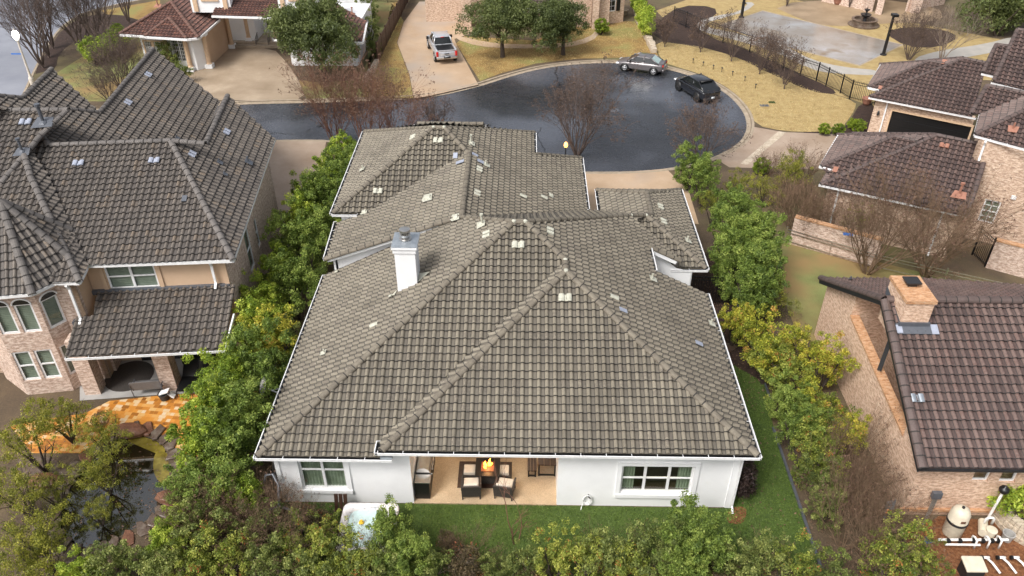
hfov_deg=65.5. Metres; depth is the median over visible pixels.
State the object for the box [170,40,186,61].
window
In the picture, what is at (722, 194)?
shrub
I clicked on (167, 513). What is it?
bare shrub
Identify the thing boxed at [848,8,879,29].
fountain
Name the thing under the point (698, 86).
parked car
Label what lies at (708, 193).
shrub
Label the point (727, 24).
bare tree
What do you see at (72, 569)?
shrub
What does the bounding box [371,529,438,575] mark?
shrub
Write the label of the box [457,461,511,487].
rug
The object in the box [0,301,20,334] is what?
window
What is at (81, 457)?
edging stone
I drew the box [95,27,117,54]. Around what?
shrub
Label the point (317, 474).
window
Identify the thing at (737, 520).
leaf litter
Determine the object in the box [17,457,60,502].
flagstone path
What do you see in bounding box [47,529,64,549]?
edging stone
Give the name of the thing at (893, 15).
court light
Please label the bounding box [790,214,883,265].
garden wall
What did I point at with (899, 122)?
garage door
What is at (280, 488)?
bare shrub
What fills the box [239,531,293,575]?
shrub
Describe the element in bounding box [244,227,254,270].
window
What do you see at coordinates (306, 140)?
kerb
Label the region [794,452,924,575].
bare shrub
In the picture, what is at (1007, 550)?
leaf litter
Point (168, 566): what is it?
shrub
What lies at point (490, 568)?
shrub
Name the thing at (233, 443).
shrub
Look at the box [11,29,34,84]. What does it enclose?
street lamp
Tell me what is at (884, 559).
shrub
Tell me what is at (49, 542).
shrub
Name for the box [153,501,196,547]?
shrub
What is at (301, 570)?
shrub
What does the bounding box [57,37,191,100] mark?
lawn
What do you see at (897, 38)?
mulch bed
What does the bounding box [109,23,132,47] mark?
shrub
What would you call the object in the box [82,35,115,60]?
shrub
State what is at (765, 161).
bare shrub
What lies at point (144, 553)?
shrub
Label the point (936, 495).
conduit box
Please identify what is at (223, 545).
shrub
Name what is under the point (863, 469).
bare shrub
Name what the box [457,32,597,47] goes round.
path
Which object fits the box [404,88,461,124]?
bare tree
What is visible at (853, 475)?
bare shrub
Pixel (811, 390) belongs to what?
shrub
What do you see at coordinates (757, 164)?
shrub
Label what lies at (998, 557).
valve manifold
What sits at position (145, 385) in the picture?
sling bench
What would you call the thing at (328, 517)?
shrub
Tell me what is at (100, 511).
shrub
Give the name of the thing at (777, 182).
bare shrub
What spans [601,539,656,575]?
shrub
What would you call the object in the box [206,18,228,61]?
garage door
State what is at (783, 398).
shrub
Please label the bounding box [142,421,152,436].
edging stone
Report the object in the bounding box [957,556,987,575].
filter box
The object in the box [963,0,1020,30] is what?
shrub
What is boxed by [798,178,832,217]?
bare shrub
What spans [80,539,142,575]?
shrub
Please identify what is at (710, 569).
shrub
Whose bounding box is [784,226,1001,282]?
wire fence
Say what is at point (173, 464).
edging stone
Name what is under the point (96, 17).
bare tree
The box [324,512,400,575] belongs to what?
bare shrub
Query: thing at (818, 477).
shrub
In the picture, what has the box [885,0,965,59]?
bare tree
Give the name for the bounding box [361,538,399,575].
shrub
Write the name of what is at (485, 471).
fire table
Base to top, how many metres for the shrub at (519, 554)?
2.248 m
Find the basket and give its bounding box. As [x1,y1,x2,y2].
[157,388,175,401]
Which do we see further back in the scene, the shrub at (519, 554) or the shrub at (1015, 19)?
the shrub at (1015, 19)
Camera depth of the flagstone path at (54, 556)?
28.27 m
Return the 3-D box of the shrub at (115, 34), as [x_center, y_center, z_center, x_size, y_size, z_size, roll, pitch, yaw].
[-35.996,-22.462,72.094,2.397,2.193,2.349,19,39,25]
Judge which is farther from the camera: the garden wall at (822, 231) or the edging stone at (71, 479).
the garden wall at (822, 231)
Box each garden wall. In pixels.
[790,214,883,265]
[985,238,1023,277]
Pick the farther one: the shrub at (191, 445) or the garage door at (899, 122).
the garage door at (899, 122)
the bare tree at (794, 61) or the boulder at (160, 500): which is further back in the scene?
the bare tree at (794, 61)
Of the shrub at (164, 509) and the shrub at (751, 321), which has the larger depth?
the shrub at (751, 321)
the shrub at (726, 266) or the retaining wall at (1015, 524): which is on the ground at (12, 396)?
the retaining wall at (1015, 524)
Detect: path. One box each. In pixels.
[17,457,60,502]
[32,514,65,562]
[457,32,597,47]
[697,2,875,74]
[915,38,1010,59]
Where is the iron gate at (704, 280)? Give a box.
[690,276,735,304]
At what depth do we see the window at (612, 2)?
79.62 m
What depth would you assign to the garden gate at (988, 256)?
43.47 m
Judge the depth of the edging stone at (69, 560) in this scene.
28.17 m
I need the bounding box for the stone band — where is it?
[740,131,785,164]
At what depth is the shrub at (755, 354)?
34.59 m
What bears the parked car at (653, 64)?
on the road
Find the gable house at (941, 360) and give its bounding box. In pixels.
[814,275,1023,515]
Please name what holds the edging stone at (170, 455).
on the ground at (12, 396)
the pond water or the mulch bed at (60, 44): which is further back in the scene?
the mulch bed at (60, 44)
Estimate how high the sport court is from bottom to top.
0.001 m
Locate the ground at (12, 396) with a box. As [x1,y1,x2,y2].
[0,0,1023,575]
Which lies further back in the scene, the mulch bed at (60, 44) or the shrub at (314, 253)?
the mulch bed at (60, 44)
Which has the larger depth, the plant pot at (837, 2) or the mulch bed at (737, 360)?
the plant pot at (837, 2)
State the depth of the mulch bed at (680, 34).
74.36 m
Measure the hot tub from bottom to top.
0.935 m
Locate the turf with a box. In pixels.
[254,365,816,575]
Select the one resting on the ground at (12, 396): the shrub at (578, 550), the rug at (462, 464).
the shrub at (578, 550)
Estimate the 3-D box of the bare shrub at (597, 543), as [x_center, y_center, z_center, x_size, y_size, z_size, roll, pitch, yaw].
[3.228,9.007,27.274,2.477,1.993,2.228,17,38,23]
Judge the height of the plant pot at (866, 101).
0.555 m
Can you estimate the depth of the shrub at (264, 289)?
36.78 m
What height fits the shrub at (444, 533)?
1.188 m
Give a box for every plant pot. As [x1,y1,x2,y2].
[834,0,840,4]
[862,96,871,105]
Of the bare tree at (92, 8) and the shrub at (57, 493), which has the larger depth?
the bare tree at (92, 8)
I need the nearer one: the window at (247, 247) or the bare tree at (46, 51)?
the window at (247, 247)
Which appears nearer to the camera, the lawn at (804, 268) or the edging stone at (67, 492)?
the edging stone at (67, 492)
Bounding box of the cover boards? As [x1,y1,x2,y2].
[334,494,347,515]
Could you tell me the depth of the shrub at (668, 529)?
26.53 m
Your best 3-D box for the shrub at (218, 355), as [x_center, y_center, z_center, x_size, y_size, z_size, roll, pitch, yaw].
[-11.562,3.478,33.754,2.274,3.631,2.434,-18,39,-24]
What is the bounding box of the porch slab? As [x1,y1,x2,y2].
[80,357,213,400]
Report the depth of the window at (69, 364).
34.70 m
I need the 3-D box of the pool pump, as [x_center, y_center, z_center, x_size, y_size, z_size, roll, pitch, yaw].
[17.171,8.595,28.677,0.576,0.652,0.687,15,38,21]
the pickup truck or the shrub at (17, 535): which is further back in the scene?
the pickup truck
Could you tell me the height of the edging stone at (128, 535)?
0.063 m
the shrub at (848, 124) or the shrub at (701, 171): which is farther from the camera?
the shrub at (848, 124)
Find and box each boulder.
[28,472,60,488]
[112,422,147,438]
[154,489,175,503]
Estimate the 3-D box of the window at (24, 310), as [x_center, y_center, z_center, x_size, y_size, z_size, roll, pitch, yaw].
[-20.064,1.097,32.921,0.784,1.753,0.267,-5,35,-8]
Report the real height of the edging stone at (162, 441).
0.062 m
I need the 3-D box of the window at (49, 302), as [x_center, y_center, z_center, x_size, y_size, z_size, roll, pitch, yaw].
[-19.249,0.840,33.288,0.266,1.754,0.787,22,41,29]
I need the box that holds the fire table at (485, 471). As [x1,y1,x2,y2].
[475,458,499,483]
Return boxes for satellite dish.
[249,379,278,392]
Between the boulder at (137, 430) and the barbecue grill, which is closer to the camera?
the barbecue grill
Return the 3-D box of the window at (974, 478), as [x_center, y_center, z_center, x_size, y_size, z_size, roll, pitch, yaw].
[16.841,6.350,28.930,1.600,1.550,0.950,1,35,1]
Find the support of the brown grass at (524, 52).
on the ground at (12, 396)
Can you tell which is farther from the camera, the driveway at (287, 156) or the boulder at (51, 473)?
the driveway at (287, 156)
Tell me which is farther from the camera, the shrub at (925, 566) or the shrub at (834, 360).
the shrub at (834, 360)
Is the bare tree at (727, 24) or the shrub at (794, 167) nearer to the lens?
the shrub at (794, 167)
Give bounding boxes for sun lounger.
[176,357,198,396]
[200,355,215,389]
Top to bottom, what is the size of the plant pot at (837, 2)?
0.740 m
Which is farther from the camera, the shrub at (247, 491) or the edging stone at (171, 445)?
the edging stone at (171, 445)
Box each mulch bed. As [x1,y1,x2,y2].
[36,14,137,73]
[654,6,835,93]
[691,252,773,409]
[804,103,873,133]
[890,27,955,47]
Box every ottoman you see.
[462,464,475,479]
[498,465,510,478]
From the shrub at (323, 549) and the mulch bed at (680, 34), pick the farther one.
the mulch bed at (680, 34)
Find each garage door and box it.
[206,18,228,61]
[887,111,970,138]
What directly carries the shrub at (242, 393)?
on the ground at (12, 396)
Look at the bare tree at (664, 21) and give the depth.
72.31 m
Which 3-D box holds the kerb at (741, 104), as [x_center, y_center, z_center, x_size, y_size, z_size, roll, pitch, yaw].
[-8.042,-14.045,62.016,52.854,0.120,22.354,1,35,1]
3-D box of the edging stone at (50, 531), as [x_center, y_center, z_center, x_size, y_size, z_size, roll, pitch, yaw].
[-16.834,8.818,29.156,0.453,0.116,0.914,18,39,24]
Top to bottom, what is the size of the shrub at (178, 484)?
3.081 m
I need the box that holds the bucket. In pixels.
[1001,528,1015,542]
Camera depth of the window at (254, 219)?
40.72 m
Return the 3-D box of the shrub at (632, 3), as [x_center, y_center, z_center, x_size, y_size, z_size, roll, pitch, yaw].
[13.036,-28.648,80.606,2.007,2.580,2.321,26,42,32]
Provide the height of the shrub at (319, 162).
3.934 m
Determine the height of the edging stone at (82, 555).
0.094 m
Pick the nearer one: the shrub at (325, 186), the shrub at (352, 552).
the shrub at (352, 552)
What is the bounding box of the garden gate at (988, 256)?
[971,228,996,266]
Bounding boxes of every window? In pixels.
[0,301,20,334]
[11,298,41,331]
[12,351,40,380]
[33,349,61,377]
[39,290,66,328]
[59,344,75,374]
[104,266,159,288]
[142,40,161,54]
[152,40,173,52]
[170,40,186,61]
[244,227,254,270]
[254,219,259,245]
[293,461,352,493]
[609,0,615,11]
[614,462,700,498]
[972,472,989,479]
[978,199,1000,222]
[999,473,1016,480]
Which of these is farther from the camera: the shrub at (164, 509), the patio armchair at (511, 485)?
the patio armchair at (511, 485)
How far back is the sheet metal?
29.34 m
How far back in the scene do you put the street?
71.98 m
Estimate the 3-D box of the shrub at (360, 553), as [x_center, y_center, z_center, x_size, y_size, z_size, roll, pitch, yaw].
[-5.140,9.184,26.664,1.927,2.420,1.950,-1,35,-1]
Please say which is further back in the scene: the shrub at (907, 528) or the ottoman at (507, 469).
the ottoman at (507, 469)
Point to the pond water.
(131, 499)
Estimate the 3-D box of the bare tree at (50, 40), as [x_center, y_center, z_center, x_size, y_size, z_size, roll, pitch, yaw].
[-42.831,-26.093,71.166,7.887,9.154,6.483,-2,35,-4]
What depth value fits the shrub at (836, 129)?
57.17 m
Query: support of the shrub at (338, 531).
on the turf
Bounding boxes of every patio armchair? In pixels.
[461,476,480,499]
[493,477,515,500]
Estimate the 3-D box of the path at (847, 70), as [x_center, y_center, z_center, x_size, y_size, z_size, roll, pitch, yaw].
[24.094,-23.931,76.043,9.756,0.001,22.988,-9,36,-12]
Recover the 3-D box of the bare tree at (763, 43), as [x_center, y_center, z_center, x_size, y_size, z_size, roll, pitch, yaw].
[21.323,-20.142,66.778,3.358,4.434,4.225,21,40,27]
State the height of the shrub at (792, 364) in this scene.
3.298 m
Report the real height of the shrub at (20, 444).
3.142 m
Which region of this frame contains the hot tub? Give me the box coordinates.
[334,503,398,565]
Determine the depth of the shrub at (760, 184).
48.03 m
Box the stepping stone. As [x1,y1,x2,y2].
[726,343,736,350]
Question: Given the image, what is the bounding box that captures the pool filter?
[942,504,970,537]
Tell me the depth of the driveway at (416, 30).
70.74 m
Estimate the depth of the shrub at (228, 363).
31.68 m
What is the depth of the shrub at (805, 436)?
30.17 m
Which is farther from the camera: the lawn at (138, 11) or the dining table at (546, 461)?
the lawn at (138, 11)
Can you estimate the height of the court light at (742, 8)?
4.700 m
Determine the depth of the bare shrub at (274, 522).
27.20 m
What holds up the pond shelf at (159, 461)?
in the pond water
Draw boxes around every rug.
[105,361,153,391]
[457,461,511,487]
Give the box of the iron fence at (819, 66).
[673,6,875,104]
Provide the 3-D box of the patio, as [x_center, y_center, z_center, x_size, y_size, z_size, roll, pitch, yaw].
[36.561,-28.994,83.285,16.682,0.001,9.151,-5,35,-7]
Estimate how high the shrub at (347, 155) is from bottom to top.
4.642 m
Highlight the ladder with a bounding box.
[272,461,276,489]
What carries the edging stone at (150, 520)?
on the ground at (12, 396)
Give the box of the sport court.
[728,11,900,64]
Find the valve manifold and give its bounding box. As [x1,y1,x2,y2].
[980,555,1023,573]
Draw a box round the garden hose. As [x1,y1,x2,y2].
[580,494,591,509]
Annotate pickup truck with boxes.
[426,30,457,61]
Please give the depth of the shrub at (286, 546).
27.14 m
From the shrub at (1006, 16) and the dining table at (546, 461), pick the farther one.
the shrub at (1006, 16)
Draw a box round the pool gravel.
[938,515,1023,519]
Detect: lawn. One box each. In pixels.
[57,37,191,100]
[103,0,159,19]
[300,0,397,98]
[363,2,412,97]
[456,21,657,80]
[656,0,1000,105]
[656,42,855,131]
[782,243,942,340]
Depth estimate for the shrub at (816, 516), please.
28.53 m
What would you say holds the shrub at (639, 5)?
on the ground at (12, 396)
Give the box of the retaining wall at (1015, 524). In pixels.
[991,504,1023,545]
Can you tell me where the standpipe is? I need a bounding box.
[987,485,1009,520]
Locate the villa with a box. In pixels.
[118,0,372,71]
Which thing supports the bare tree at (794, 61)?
on the lawn at (788, 118)
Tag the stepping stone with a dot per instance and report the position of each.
(729, 346)
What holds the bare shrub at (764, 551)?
on the ground at (12, 396)
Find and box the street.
[0,0,133,94]
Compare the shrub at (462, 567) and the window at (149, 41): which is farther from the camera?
the window at (149, 41)
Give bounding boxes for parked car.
[616,52,667,75]
[674,73,720,101]
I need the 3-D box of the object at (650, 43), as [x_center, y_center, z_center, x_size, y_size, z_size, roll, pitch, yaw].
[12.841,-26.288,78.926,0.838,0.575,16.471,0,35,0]
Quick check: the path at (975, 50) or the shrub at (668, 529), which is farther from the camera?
the path at (975, 50)
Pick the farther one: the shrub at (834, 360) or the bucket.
the shrub at (834, 360)
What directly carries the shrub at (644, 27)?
on the ground at (12, 396)
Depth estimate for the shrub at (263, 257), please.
38.87 m
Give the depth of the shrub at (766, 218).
41.02 m
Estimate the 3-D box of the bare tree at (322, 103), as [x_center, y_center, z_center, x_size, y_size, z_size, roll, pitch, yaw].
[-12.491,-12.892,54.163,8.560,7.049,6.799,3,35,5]
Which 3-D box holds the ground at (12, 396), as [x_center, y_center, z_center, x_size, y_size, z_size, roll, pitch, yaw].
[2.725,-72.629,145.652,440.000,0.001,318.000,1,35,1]
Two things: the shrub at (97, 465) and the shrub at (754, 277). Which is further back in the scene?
the shrub at (754, 277)
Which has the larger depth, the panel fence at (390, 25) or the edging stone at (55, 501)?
the panel fence at (390, 25)
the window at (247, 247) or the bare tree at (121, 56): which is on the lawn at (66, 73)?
the bare tree at (121, 56)
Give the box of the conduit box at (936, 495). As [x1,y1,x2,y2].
[922,491,942,524]
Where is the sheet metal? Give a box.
[883,500,895,517]
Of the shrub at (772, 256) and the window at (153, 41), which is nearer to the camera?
the shrub at (772, 256)
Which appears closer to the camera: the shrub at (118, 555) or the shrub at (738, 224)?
the shrub at (118, 555)
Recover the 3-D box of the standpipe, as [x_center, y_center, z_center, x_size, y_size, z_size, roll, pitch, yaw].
[17.508,7.870,28.794,0.360,2.093,0.351,1,35,1]
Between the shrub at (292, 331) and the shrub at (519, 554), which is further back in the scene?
the shrub at (292, 331)
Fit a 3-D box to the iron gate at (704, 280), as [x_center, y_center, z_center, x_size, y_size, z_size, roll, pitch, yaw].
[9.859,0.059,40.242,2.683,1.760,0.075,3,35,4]
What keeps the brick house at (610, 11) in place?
on the ground at (12, 396)
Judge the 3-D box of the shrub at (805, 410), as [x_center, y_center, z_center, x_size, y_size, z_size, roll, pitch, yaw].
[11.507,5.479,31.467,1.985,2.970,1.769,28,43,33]
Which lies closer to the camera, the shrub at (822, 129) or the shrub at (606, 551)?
the shrub at (606, 551)
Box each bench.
[128,379,162,396]
[528,458,536,476]
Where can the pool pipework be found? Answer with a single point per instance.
(973, 539)
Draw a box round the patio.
[777,0,941,25]
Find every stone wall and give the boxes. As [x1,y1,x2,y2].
[365,59,378,77]
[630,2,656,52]
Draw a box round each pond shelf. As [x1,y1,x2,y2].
[128,437,164,452]
[153,451,168,484]
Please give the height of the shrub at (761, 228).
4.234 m
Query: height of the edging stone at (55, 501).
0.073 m
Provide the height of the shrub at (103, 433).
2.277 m
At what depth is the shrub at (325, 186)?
44.07 m
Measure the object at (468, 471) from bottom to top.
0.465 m
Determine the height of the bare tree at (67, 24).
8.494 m
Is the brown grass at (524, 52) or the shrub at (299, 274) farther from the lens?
the brown grass at (524, 52)
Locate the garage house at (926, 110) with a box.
[819,27,1023,257]
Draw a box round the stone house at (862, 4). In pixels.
[821,0,944,14]
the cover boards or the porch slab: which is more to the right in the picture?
the cover boards
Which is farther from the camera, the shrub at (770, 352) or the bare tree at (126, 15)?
the bare tree at (126, 15)
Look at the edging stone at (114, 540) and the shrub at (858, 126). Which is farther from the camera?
the shrub at (858, 126)
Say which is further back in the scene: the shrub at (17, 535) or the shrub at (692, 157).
the shrub at (692, 157)
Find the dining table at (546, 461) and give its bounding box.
[538,458,555,475]
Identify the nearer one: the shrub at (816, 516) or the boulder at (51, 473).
the shrub at (816, 516)
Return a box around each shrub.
[0,397,70,472]
[0,462,50,517]
[0,501,80,560]
[0,527,72,575]
[10,525,69,574]
[21,461,78,511]
[23,396,94,443]
[55,543,109,575]
[66,409,133,457]
[66,439,127,494]
[75,40,106,64]
[78,492,120,530]
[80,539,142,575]
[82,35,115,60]
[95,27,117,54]
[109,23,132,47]
[111,25,121,50]
[122,544,162,575]
[136,545,195,575]
[143,462,303,575]
[145,452,257,543]
[146,517,190,569]
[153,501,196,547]
[155,39,180,65]
[155,453,221,518]
[162,496,234,557]
[164,409,234,486]
[165,519,236,575]
[170,59,193,75]
[171,461,300,550]
[178,373,237,456]
[180,453,255,531]
[181,347,258,408]
[186,528,258,575]
[189,402,268,493]
[201,470,314,558]
[203,369,278,465]
[209,330,264,392]
[212,470,264,526]
[221,316,292,402]
[226,497,288,557]
[229,470,338,575]
[230,375,270,438]
[232,295,276,371]
[236,302,299,370]
[238,268,294,326]
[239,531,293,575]
[241,468,297,518]
[258,241,295,303]
[259,195,319,277]
[264,245,319,319]
[270,507,315,565]
[274,307,301,366]
[275,542,326,575]
[281,188,321,246]
[285,207,341,282]
[288,169,332,215]
[290,159,342,227]
[294,522,354,575]
[295,191,340,255]
[299,501,338,527]
[300,508,347,557]
[311,149,341,178]
[315,536,377,575]
[320,142,356,197]
[324,129,356,172]
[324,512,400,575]
[327,523,383,575]
[330,529,353,553]
[354,0,379,22]
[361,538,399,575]
[365,8,379,40]
[365,32,381,56]
[365,493,414,571]
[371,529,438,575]
[398,547,454,575]
[435,519,511,573]
[436,528,459,558]
[442,541,488,575]
[474,551,518,575]
[503,533,542,575]
[515,558,548,575]
[524,517,586,575]
[554,523,614,575]
[567,516,631,574]
[580,526,641,575]
[594,17,610,34]
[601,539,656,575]
[613,517,672,574]
[617,517,686,575]
[630,0,647,12]
[633,0,657,14]
[634,4,655,22]
[637,13,655,34]
[649,489,726,575]
[651,528,710,575]
[668,508,736,575]
[671,135,709,190]
[687,151,722,208]
[694,183,733,224]
[707,182,761,234]
[707,223,771,297]
[708,537,762,575]
[708,565,735,575]
[709,192,773,270]
[710,206,769,280]
[716,297,755,345]
[720,246,790,315]
[720,526,799,575]
[722,167,755,193]
[732,212,791,273]
[732,301,780,361]
[735,236,791,300]
[737,460,758,498]
[737,526,792,575]
[740,321,802,383]
[742,172,784,206]
[747,332,799,384]
[752,146,787,175]
[752,157,771,173]
[757,344,817,403]
[758,281,802,321]
[763,167,812,208]
[763,365,817,428]
[764,178,829,229]
[770,139,825,184]
[773,391,835,451]
[773,527,841,575]
[774,147,813,195]
[778,321,827,372]
[785,427,837,488]
[786,373,840,425]
[790,401,844,455]
[791,417,897,525]
[791,451,844,509]
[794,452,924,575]
[795,543,856,575]
[796,330,861,394]
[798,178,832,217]
[799,472,849,535]
[800,434,850,484]
[804,390,862,449]
[808,418,944,529]
[818,122,831,134]
[822,469,957,575]
[825,398,900,481]
[827,408,872,455]
[831,122,845,135]
[834,203,874,227]
[840,466,947,557]
[846,118,856,128]
[850,118,866,131]
[857,532,921,575]
[858,509,935,574]
[903,534,955,575]
[952,0,1023,36]
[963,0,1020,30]
[986,484,1023,518]
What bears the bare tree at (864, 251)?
on the lawn at (804, 268)
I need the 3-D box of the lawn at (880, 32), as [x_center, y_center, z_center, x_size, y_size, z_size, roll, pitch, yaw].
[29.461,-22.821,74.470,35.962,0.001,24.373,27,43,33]
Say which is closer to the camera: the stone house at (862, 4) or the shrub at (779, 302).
the shrub at (779, 302)
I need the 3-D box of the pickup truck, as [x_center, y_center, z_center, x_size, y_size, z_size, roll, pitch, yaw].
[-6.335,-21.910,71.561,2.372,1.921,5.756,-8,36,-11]
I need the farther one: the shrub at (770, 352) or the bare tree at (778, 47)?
the bare tree at (778, 47)
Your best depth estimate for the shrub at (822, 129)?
57.31 m
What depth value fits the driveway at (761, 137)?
56.10 m
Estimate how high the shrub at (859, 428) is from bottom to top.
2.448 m
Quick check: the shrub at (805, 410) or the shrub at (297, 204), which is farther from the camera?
the shrub at (297, 204)
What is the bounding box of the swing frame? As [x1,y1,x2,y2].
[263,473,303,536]
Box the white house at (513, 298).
[253,121,761,513]
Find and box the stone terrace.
[11,394,197,455]
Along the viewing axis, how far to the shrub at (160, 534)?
26.58 m
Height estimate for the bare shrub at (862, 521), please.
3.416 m
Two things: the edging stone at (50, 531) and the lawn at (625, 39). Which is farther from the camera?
the lawn at (625, 39)
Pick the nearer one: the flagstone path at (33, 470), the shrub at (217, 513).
the shrub at (217, 513)
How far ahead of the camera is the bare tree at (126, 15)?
79.05 m
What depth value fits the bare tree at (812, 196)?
44.89 m
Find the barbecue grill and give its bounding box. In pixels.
[414,456,434,498]
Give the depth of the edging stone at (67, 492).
30.51 m
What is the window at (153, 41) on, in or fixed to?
in the villa
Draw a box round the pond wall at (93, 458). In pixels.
[60,437,156,526]
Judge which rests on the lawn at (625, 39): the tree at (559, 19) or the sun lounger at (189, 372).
the tree at (559, 19)
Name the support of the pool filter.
on the leaf litter at (1007, 550)
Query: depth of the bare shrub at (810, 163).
50.19 m
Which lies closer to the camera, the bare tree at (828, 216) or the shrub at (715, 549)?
the shrub at (715, 549)
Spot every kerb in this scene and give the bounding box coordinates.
[22,0,137,93]
[96,60,753,173]
[276,139,342,142]
[736,304,822,567]
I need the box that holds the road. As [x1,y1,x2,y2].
[213,63,746,171]
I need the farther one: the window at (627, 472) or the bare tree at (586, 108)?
the bare tree at (586, 108)
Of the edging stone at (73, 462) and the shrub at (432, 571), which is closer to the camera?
the shrub at (432, 571)
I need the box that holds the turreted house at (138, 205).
[0,47,281,394]
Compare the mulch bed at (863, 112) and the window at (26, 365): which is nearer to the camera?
the window at (26, 365)
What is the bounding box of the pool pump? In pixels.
[978,516,997,537]
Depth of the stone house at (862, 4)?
83.05 m
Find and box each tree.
[0,0,60,57]
[0,0,63,68]
[2,0,53,48]
[22,0,98,51]
[40,0,121,36]
[57,0,120,37]
[63,17,145,86]
[68,57,126,99]
[101,36,150,75]
[116,0,131,22]
[259,0,363,85]
[269,43,393,142]
[307,40,434,136]
[340,60,446,128]
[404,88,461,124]
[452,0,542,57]
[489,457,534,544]
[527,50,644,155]
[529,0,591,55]
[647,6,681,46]
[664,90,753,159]
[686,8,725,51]
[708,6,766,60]
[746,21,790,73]
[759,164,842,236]
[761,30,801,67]
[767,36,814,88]
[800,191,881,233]
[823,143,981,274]
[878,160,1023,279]
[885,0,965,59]
[912,0,993,57]
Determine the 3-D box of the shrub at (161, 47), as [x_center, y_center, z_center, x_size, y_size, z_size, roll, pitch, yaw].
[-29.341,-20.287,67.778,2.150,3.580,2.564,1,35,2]
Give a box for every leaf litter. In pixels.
[727,507,745,523]
[903,516,1023,575]
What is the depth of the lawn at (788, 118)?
64.31 m
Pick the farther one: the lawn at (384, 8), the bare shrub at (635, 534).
the lawn at (384, 8)
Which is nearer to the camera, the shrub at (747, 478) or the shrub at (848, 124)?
the shrub at (747, 478)
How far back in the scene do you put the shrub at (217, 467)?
27.88 m
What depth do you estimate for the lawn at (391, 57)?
70.12 m
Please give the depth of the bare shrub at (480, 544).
27.41 m
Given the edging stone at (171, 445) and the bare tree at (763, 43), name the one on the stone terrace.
the edging stone at (171, 445)
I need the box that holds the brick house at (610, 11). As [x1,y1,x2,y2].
[425,0,624,28]
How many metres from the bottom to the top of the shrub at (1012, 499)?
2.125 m
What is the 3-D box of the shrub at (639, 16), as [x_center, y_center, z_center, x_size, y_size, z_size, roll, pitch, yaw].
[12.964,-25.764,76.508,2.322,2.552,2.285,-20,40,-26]
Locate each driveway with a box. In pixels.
[190,48,303,99]
[269,140,325,213]
[397,2,477,97]
[586,169,698,223]
[718,127,835,168]
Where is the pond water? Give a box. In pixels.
[61,436,166,546]
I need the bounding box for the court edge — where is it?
[720,10,902,65]
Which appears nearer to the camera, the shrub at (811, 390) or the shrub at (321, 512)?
the shrub at (321, 512)
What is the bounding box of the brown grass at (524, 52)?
[364,5,650,97]
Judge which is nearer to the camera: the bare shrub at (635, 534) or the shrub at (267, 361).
the bare shrub at (635, 534)
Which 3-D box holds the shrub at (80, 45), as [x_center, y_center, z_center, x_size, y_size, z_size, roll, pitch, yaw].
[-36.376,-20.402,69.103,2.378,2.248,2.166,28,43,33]
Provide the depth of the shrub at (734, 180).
49.18 m
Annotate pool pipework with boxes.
[938,535,1008,548]
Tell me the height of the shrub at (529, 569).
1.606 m
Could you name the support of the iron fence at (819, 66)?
on the mulch bed at (680, 34)
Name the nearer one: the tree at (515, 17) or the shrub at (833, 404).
the shrub at (833, 404)
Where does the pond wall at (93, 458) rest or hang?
on the ground at (12, 396)
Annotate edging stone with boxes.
[39,510,60,525]
[45,487,69,498]
[46,497,64,509]
[47,518,63,535]
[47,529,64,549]
[53,537,72,555]
[57,476,75,486]
[59,469,79,477]
[63,543,82,563]
[69,459,84,470]
[78,450,91,462]
[78,544,94,562]
[96,540,106,557]
[106,535,119,546]
[122,530,134,545]
[136,521,150,536]
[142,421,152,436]
[147,514,155,526]
[151,424,165,440]
[155,505,167,517]
[159,434,169,444]
[164,437,180,450]
[165,448,180,460]
[166,458,186,470]
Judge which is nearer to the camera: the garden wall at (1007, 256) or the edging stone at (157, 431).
the edging stone at (157, 431)
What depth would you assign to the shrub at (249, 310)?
34.45 m
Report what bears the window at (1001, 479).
in the gable house at (941, 360)
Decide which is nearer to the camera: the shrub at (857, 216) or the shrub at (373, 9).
the shrub at (857, 216)
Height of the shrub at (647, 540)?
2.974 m
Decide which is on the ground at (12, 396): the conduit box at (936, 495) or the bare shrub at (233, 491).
the bare shrub at (233, 491)
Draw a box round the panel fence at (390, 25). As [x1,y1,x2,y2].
[375,0,408,58]
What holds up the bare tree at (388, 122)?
on the ground at (12, 396)
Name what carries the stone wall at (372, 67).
on the lawn at (391, 57)
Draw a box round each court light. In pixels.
[740,0,745,17]
[880,13,898,55]
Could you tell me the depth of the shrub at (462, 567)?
26.40 m
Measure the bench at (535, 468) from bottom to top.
0.435 m

